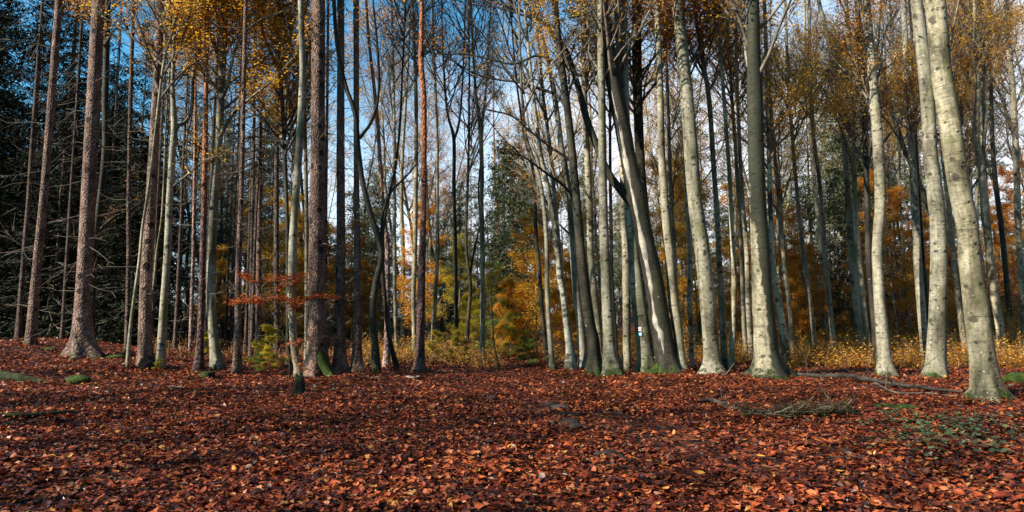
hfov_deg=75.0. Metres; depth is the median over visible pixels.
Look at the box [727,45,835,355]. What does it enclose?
beech tree
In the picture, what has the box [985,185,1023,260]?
spruce tree
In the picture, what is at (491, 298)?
beech sapling
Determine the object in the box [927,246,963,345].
young beech
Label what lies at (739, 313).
young beech
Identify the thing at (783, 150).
beech tree
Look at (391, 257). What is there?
spruce tree
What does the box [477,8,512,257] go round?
pine tree
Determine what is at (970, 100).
beech tree
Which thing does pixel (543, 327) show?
beech tree
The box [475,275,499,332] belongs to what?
young beech
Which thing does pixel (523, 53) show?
sky
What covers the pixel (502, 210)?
spruce tree
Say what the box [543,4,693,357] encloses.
beech tree
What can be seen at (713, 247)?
spruce tree
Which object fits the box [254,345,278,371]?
bush
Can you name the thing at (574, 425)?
earth clod
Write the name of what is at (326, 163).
spruce tree
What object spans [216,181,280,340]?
young beech
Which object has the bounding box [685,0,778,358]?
beech tree
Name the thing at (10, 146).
spruce tree
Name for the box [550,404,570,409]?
earth clod
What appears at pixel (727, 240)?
young beech
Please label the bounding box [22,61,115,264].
spruce tree
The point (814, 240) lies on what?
spruce tree
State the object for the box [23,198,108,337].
spruce tree
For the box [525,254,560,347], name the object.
young beech
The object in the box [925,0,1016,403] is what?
beech tree
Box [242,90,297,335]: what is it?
spruce tree
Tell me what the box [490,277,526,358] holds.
young beech
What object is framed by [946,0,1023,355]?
beech tree
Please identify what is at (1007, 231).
young beech
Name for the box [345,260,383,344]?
young beech
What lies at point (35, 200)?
spruce tree
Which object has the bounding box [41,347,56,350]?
moss cushion
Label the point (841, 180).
spruce tree
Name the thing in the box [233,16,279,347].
spruce tree
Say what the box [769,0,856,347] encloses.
beech tree
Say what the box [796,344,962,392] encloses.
fallen branch
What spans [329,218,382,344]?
young beech
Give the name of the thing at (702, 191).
spruce tree
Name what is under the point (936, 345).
beech tree
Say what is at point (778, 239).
beech tree
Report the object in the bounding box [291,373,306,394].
tree stump
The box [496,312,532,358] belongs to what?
bush
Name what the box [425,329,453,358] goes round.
bush
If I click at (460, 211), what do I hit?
spruce tree
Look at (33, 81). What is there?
spruce tree
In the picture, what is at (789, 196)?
beech tree
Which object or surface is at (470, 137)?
beech tree
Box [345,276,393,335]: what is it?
spruce tree
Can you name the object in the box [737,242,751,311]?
young beech
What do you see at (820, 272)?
young beech
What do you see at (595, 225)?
spruce tree
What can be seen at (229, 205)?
spruce tree
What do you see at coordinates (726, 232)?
spruce tree
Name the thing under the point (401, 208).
beech tree
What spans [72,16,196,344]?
spruce tree
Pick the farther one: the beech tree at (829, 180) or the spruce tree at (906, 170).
the beech tree at (829, 180)
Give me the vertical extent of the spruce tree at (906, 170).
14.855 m
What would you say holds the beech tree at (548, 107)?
on the ground
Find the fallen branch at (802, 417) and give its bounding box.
[792,415,811,422]
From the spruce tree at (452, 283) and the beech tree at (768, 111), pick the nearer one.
the beech tree at (768, 111)
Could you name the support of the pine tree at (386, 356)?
on the ground
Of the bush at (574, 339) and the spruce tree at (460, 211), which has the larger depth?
the spruce tree at (460, 211)
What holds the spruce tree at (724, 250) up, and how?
on the ground
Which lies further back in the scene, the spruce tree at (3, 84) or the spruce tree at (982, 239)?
the spruce tree at (982, 239)
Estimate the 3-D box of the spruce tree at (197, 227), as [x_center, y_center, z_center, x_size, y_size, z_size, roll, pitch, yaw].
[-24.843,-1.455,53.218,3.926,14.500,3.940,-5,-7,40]
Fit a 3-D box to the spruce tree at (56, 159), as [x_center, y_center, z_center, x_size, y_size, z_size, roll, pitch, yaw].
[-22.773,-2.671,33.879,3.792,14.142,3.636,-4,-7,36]
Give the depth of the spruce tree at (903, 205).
52.03 m
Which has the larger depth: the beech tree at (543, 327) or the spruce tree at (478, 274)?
the spruce tree at (478, 274)
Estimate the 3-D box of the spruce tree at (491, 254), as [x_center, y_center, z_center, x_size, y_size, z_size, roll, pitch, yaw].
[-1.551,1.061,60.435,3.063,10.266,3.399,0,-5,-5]
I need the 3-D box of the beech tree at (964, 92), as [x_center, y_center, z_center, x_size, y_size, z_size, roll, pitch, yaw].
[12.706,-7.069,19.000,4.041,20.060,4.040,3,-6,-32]
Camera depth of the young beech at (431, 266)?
24.90 m
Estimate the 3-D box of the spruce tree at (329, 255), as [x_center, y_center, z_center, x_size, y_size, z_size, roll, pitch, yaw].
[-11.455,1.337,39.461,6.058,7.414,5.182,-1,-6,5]
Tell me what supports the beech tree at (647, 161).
on the ground
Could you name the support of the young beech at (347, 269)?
on the ground
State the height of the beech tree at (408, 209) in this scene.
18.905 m
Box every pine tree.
[151,0,237,371]
[359,0,415,367]
[380,0,427,373]
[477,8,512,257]
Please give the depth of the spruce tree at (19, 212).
27.29 m
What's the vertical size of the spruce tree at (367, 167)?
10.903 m
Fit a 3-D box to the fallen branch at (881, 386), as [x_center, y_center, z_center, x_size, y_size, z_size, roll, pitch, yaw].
[5.881,1.826,10.591,1.190,0.584,1.963,0,-5,0]
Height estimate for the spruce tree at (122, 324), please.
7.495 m
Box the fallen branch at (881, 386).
[862,354,956,395]
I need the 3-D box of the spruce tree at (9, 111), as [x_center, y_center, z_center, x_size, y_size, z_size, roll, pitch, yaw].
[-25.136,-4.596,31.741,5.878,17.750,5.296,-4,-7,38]
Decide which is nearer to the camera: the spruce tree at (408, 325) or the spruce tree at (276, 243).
the spruce tree at (276, 243)
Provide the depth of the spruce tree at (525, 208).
28.90 m
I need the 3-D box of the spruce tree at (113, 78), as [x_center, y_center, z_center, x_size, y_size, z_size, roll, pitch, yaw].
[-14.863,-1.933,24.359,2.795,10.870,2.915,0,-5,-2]
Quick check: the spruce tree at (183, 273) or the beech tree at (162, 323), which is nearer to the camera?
the beech tree at (162, 323)
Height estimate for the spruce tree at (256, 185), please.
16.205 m
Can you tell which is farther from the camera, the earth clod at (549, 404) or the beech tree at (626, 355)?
the beech tree at (626, 355)
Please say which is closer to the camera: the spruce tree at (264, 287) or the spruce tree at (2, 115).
the spruce tree at (2, 115)
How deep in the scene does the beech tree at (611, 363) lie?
13.76 m
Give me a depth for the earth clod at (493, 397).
9.35 m
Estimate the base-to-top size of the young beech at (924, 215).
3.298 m
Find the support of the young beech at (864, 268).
on the ground
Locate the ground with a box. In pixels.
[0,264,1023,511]
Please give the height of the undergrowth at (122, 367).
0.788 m
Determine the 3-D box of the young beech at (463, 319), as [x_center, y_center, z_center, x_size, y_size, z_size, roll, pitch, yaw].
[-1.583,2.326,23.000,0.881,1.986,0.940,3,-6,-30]
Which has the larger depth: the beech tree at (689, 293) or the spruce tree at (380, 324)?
the spruce tree at (380, 324)
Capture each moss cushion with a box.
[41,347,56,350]
[64,375,90,383]
[106,354,125,358]
[874,403,892,407]
[891,404,920,409]
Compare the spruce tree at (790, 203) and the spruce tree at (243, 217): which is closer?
the spruce tree at (243, 217)
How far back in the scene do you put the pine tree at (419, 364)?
14.12 m
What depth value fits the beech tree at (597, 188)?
54.66 m
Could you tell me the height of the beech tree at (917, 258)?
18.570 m
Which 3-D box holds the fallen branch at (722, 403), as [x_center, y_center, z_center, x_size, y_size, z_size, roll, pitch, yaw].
[2.808,1.790,8.611,0.455,0.453,1.588,0,-5,-2]
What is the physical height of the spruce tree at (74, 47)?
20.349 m
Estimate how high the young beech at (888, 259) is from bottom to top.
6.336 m
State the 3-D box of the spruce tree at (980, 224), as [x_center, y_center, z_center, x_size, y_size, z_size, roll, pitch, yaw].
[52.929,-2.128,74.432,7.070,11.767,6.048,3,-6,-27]
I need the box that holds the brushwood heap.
[729,383,865,421]
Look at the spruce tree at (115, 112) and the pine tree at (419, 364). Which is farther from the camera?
the spruce tree at (115, 112)
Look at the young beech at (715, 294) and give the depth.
27.39 m
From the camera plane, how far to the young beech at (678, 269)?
29.48 m
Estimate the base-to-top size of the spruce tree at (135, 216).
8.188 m
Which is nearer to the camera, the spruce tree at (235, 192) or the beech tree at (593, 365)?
the beech tree at (593, 365)
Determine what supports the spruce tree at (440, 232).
on the ground
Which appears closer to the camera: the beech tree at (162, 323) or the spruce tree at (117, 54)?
the beech tree at (162, 323)
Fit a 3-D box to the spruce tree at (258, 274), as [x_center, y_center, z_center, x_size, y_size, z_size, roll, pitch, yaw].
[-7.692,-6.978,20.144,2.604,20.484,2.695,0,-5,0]
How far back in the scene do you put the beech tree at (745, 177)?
27.59 m
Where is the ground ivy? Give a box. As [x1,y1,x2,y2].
[853,403,1023,458]
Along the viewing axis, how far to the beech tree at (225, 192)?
48.21 m
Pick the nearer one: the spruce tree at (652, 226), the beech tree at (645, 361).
the beech tree at (645, 361)
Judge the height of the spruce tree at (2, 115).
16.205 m
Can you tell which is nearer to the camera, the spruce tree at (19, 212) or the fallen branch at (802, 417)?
the fallen branch at (802, 417)
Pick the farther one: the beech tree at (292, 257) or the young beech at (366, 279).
the young beech at (366, 279)
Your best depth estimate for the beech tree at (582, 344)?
14.56 m
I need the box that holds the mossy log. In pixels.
[0,371,49,383]
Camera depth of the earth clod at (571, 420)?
6.72 m
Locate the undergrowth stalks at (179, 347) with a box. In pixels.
[153,333,370,366]
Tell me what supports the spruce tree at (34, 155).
on the ground
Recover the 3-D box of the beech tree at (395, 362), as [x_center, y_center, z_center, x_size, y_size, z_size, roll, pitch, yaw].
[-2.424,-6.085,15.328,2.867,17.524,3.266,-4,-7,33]
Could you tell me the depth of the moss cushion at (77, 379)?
11.22 m
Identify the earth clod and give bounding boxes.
[486,396,498,399]
[543,401,558,406]
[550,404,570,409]
[555,412,571,416]
[559,418,579,425]
[566,423,581,428]
[593,449,623,456]
[608,454,628,461]
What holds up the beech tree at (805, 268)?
on the ground
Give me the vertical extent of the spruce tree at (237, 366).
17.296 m
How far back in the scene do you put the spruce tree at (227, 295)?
29.30 m
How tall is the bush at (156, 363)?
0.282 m
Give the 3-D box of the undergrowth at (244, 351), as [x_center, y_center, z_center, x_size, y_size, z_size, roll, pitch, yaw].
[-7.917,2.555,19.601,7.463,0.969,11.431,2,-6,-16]
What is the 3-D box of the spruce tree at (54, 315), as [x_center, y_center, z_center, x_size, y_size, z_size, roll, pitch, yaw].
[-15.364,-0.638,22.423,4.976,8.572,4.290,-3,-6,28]
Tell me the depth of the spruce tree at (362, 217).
55.56 m
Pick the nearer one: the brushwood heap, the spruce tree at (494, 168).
the brushwood heap
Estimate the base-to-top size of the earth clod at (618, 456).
0.062 m
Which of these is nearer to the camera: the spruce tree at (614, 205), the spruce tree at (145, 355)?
the spruce tree at (145, 355)
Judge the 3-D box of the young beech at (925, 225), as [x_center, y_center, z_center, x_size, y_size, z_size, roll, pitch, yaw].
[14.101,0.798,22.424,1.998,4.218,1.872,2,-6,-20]
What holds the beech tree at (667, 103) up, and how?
on the ground
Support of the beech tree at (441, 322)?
on the ground
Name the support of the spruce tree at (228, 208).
on the ground
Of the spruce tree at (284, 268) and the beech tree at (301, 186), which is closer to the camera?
the beech tree at (301, 186)
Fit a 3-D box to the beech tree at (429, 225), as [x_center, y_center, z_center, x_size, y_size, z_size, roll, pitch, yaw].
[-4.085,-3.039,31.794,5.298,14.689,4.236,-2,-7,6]
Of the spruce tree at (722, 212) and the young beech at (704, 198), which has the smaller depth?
the young beech at (704, 198)
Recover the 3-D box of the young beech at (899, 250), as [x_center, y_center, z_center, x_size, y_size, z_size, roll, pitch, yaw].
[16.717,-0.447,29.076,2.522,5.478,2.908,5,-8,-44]
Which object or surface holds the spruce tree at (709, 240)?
on the ground
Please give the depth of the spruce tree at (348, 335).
35.99 m
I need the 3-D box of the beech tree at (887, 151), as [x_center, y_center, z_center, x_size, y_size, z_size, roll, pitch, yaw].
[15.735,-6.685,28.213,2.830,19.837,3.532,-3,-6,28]
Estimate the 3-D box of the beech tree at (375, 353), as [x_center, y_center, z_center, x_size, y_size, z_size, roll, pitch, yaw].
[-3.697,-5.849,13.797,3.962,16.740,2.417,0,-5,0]
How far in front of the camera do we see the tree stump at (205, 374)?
12.13 m
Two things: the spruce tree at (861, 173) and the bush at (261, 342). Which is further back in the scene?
the spruce tree at (861, 173)
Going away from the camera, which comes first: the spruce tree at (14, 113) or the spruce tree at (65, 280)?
the spruce tree at (65, 280)
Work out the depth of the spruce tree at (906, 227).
67.59 m
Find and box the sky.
[0,0,1023,317]
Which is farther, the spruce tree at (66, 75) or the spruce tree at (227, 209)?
the spruce tree at (227, 209)
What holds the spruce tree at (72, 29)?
on the ground
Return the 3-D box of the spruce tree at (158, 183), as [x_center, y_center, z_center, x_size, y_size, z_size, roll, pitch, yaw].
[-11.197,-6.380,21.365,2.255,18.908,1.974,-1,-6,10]
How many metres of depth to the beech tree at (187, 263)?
35.39 m
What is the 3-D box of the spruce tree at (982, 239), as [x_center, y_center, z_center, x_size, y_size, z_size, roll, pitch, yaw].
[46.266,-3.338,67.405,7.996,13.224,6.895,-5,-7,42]
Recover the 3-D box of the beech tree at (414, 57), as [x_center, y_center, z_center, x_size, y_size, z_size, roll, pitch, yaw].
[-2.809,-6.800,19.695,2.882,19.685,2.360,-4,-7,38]
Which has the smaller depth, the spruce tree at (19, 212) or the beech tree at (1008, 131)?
the spruce tree at (19, 212)
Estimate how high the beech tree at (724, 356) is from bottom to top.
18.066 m
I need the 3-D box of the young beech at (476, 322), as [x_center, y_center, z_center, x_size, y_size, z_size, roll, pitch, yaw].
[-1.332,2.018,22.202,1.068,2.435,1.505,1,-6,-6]
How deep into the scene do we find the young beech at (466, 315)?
26.94 m
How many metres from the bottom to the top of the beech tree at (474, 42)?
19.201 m
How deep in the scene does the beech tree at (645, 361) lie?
13.91 m
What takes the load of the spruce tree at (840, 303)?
on the ground
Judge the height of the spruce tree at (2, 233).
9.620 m
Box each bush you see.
[152,358,163,368]
[186,332,225,357]
[242,323,291,366]
[252,352,267,371]
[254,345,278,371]
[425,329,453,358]
[444,326,470,359]
[472,297,533,351]
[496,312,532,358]
[514,334,541,365]
[560,331,586,358]
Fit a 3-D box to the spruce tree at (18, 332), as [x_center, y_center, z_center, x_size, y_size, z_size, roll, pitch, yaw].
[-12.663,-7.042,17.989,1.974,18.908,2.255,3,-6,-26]
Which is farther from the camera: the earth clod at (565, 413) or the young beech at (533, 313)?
the young beech at (533, 313)
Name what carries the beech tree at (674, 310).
on the ground
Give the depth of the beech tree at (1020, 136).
37.49 m
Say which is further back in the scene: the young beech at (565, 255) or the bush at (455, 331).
the young beech at (565, 255)
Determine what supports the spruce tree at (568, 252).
on the ground
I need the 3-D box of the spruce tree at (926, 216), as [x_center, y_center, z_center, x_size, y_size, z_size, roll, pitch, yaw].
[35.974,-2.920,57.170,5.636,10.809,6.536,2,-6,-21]
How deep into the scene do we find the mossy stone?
11.54 m
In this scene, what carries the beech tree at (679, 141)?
on the ground
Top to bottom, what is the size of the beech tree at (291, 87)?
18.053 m
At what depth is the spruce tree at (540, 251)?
60.26 m
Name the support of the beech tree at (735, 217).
on the ground
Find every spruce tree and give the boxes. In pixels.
[0,0,66,215]
[0,0,117,345]
[0,0,150,335]
[0,1,48,157]
[0,10,28,169]
[0,10,41,250]
[0,19,20,184]
[0,87,54,290]
[0,113,74,338]
[0,115,122,339]
[0,150,66,335]
[0,155,30,339]
[0,157,29,338]
[0,157,73,335]
[1,0,79,339]
[1,205,61,336]
[2,0,146,284]
[6,19,65,150]
[6,130,65,238]
[10,7,65,318]
[13,0,147,359]
[16,125,137,343]
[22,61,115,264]
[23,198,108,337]
[26,73,85,220]
[26,107,183,343]
[40,0,109,337]
[55,124,198,347]
[60,0,185,354]
[63,60,142,340]
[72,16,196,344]
[72,79,145,328]
[83,0,214,370]
[85,2,141,341]
[95,146,199,348]
[108,170,199,334]
[110,2,126,206]
[124,174,216,332]
[125,155,197,317]
[127,1,197,344]
[138,5,235,350]
[139,39,199,341]
[149,31,190,299]
[162,3,217,354]
[168,55,209,342]
[168,229,254,331]
[173,245,198,326]
[175,106,220,301]
[177,0,303,374]
[182,26,247,354]
[183,155,209,325]
[184,138,232,279]
[187,89,248,333]
[195,223,282,336]
[199,131,246,330]
[215,27,292,357]
[216,43,249,345]
[218,143,243,304]
[219,132,265,332]
[220,23,265,350]
[222,7,283,356]
[222,18,257,345]
[224,9,282,352]
[227,95,291,339]
[228,243,283,330]
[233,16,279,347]
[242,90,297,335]
[242,101,292,338]
[243,0,370,376]
[244,3,301,355]
[255,258,300,333]
[261,229,333,337]
[271,221,352,336]
[292,0,391,374]
[301,0,366,330]
[323,0,401,372]
[327,186,373,339]
[327,228,352,327]
[330,210,416,331]
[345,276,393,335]
[346,157,391,305]
[346,164,417,340]
[349,195,371,312]
[376,260,430,336]
[384,250,408,318]
[397,259,438,325]
[407,234,445,317]
[408,164,442,285]
[416,241,479,332]
[425,178,488,341]
[425,245,478,326]
[426,190,452,323]
[426,193,452,277]
[449,146,488,326]
[452,136,532,342]
[460,223,496,320]
[470,143,532,293]
[471,148,552,345]
[479,218,500,284]
[485,171,560,344]
[494,116,542,333]
[517,191,560,312]
[528,207,569,318]
[554,203,598,321]
[560,156,609,336]
[564,140,615,271]
[569,201,632,323]
[597,194,622,326]
[597,203,631,312]
[621,201,659,283]
[648,183,663,271]
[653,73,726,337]
[657,180,727,340]
[669,117,708,270]
[678,210,716,285]
[705,109,749,297]
[708,201,729,284]
[711,184,776,297]
[714,206,750,334]
[748,167,809,276]
[764,150,789,268]
[773,191,844,337]
[774,181,806,276]
[775,122,814,246]
[780,66,837,299]
[787,174,830,270]
[798,48,891,294]
[805,107,839,275]
[809,166,884,334]
[810,121,906,319]
[814,187,847,274]
[825,36,906,295]
[827,116,891,256]
[827,152,907,275]
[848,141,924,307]
[869,87,910,272]
[882,38,924,270]
[883,175,904,272]
[886,179,929,272]
[890,82,943,250]
[897,164,956,247]
[927,122,957,263]
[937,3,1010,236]
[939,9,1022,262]
[953,164,1009,258]
[979,197,1014,257]
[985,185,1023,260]
[1008,154,1023,255]
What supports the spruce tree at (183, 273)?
on the ground
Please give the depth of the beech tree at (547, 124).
16.74 m
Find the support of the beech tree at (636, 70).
on the ground
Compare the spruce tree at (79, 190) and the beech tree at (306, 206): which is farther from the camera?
the spruce tree at (79, 190)
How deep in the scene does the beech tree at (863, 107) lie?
15.63 m
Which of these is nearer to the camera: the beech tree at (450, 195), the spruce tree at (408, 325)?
the spruce tree at (408, 325)
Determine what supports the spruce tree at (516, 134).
on the ground
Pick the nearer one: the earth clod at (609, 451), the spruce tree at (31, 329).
the earth clod at (609, 451)
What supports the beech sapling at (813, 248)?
on the ground
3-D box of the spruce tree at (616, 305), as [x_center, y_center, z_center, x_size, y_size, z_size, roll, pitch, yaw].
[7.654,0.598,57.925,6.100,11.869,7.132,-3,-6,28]
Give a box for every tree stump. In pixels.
[199,371,215,379]
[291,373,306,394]
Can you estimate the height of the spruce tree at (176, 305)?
16.205 m
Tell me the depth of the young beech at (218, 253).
31.61 m
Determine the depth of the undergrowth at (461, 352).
16.98 m
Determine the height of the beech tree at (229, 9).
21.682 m
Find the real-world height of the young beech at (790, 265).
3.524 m
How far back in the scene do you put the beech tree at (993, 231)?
41.34 m
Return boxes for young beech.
[186,244,231,341]
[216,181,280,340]
[255,193,334,337]
[261,193,336,325]
[265,242,304,333]
[296,222,364,346]
[296,285,304,335]
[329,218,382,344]
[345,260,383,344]
[345,266,378,327]
[390,201,463,329]
[425,233,486,331]
[450,295,476,340]
[458,282,485,345]
[458,291,479,338]
[471,260,506,345]
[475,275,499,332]
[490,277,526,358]
[494,285,523,354]
[495,279,526,354]
[505,167,601,347]
[505,203,570,353]
[511,285,535,338]
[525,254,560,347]
[537,248,573,346]
[545,259,575,342]
[551,258,602,341]
[643,156,718,332]
[656,156,740,322]
[657,244,698,328]
[692,256,730,325]
[696,179,780,343]
[716,254,752,337]
[736,278,752,336]
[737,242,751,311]
[745,186,833,344]
[773,237,824,348]
[774,244,821,343]
[774,252,821,332]
[791,250,853,352]
[816,277,847,319]
[840,230,899,339]
[845,169,926,335]
[871,184,927,298]
[897,217,953,312]
[906,217,948,296]
[907,258,953,309]
[922,213,956,251]
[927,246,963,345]
[979,164,1023,287]
[989,145,1023,262]
[991,204,1022,264]
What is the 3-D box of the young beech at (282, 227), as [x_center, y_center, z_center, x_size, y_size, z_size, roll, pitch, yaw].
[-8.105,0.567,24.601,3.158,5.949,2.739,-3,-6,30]
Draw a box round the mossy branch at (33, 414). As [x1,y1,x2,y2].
[0,410,76,417]
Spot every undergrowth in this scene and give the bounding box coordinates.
[3,338,1023,405]
[135,338,370,366]
[348,327,565,368]
[602,251,1023,368]
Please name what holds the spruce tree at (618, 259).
on the ground
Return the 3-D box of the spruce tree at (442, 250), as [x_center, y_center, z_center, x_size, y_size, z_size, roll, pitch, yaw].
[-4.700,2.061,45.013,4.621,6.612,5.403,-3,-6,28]
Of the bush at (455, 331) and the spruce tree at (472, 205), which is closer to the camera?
the bush at (455, 331)
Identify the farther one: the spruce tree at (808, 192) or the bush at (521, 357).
the spruce tree at (808, 192)
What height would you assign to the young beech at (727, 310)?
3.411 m
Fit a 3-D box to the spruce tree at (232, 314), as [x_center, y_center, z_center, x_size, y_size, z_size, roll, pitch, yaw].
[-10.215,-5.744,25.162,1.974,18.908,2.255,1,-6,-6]
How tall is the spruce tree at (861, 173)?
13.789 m
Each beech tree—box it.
[63,0,161,334]
[69,0,234,369]
[98,0,269,369]
[127,2,234,265]
[135,0,212,300]
[147,26,248,338]
[156,0,314,370]
[176,30,257,338]
[209,4,368,279]
[211,0,371,366]
[219,138,245,292]
[231,0,352,344]
[248,0,351,362]
[262,110,310,283]
[272,91,336,220]
[288,0,305,378]
[300,124,353,318]
[325,0,427,340]
[328,11,429,257]
[332,0,430,375]
[349,0,460,282]
[359,0,431,351]
[370,0,450,356]
[371,0,619,377]
[372,1,430,347]
[381,0,455,369]
[382,41,479,340]
[387,89,453,331]
[396,73,491,309]
[404,93,464,246]
[410,0,486,351]
[412,0,519,353]
[415,0,508,360]
[418,0,491,350]
[428,147,477,327]
[455,0,564,361]
[456,0,603,370]
[466,0,587,369]
[485,3,618,341]
[491,0,696,374]
[492,3,594,361]
[492,100,541,315]
[500,0,577,370]
[502,125,545,246]
[506,0,651,357]
[507,59,608,308]
[511,139,549,262]
[519,57,598,214]
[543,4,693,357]
[545,13,651,314]
[552,0,697,336]
[563,0,697,375]
[564,136,619,325]
[608,45,704,337]
[608,97,664,224]
[613,55,695,292]
[614,0,631,371]
[620,0,654,373]
[628,0,741,366]
[630,0,776,347]
[642,10,722,333]
[644,0,688,372]
[644,1,726,298]
[645,92,707,234]
[646,0,767,368]
[658,93,734,230]
[666,0,801,334]
[670,0,725,374]
[674,4,829,198]
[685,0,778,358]
[686,0,811,379]
[689,0,736,369]
[694,2,834,365]
[700,76,788,269]
[704,1,807,358]
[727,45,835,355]
[739,0,797,329]
[741,23,812,305]
[760,0,855,349]
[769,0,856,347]
[772,36,820,292]
[774,0,879,355]
[783,7,851,282]
[787,0,972,305]
[788,0,912,375]
[795,0,887,351]
[797,0,914,354]
[798,0,958,367]
[817,36,896,272]
[828,42,883,270]
[834,33,938,171]
[849,0,947,328]
[854,0,997,355]
[856,3,921,320]
[860,0,913,330]
[874,13,925,274]
[881,0,1005,207]
[883,0,987,355]
[884,0,1023,188]
[888,1,987,291]
[910,0,950,379]
[923,1,1023,272]
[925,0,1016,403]
[938,0,1023,299]
[939,46,1000,261]
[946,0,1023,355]
[946,2,1011,252]
[947,0,1023,345]
[950,1,1023,177]
[951,0,1023,318]
[973,7,1023,187]
[993,2,1023,153]
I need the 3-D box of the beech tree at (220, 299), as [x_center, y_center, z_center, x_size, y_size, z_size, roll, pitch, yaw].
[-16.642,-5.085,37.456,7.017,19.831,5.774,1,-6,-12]
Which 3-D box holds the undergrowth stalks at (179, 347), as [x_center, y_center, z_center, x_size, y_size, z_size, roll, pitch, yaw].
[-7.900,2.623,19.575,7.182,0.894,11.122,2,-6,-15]
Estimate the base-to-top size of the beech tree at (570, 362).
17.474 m
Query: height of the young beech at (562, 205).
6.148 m
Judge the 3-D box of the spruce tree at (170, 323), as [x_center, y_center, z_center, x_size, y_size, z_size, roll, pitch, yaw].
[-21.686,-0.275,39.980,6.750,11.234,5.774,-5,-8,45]
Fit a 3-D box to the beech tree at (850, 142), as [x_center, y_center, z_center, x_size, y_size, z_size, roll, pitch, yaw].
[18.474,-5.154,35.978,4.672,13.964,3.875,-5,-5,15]
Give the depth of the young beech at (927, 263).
25.48 m
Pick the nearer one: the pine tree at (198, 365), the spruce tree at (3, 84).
the pine tree at (198, 365)
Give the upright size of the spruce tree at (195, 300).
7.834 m
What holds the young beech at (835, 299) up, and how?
on the ground
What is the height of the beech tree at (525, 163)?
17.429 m
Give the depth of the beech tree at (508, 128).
58.69 m
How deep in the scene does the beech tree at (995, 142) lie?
40.15 m
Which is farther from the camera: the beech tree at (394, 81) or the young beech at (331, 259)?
the young beech at (331, 259)
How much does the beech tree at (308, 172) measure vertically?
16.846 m
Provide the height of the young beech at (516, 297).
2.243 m
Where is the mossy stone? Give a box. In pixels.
[1003,372,1023,382]
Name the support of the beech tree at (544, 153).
on the ground
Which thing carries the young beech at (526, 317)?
on the ground
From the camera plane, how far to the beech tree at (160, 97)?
13.93 m
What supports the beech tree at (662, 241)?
on the ground
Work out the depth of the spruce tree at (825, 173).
47.15 m
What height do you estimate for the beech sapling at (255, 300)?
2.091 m
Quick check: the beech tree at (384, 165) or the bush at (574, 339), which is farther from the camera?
the beech tree at (384, 165)
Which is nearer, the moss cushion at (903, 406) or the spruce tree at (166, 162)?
the moss cushion at (903, 406)
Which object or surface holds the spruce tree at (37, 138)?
on the ground
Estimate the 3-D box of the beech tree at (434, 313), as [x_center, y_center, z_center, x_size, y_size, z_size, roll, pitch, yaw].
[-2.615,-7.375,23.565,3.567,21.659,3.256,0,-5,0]
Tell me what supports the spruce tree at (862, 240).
on the ground
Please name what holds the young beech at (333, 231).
on the ground
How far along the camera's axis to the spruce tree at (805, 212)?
28.09 m
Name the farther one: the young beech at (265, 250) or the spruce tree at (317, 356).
the young beech at (265, 250)
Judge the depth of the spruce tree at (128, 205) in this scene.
15.37 m
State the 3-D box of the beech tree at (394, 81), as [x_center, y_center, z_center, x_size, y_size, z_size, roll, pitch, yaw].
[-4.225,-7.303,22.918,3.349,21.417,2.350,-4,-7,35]
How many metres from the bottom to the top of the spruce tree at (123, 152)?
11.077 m
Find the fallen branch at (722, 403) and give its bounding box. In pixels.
[697,377,762,409]
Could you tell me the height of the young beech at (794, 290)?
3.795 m
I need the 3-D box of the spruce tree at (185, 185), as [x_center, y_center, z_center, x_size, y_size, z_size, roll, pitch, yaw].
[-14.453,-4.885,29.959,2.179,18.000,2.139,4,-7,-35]
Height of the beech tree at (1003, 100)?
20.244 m
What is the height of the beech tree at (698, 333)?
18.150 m
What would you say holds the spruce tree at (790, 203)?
on the ground
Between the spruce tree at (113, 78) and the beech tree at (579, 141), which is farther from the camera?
the beech tree at (579, 141)
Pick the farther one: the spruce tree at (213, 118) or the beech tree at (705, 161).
the beech tree at (705, 161)
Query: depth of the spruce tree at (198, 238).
38.98 m
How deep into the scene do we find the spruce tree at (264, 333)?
36.63 m
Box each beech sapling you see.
[223,270,341,379]
[487,208,499,370]
[797,229,810,342]
[803,178,825,341]
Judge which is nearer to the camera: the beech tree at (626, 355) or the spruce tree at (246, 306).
the beech tree at (626, 355)
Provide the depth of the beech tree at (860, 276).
17.65 m
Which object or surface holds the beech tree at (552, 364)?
on the ground
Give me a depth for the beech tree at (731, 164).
37.36 m
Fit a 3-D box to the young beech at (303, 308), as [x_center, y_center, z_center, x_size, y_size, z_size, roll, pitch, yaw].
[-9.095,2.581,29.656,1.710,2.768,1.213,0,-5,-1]
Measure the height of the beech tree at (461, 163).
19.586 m
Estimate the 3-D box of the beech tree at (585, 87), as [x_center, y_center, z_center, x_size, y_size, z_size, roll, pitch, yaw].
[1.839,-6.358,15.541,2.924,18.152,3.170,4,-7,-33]
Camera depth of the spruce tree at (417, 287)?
50.56 m

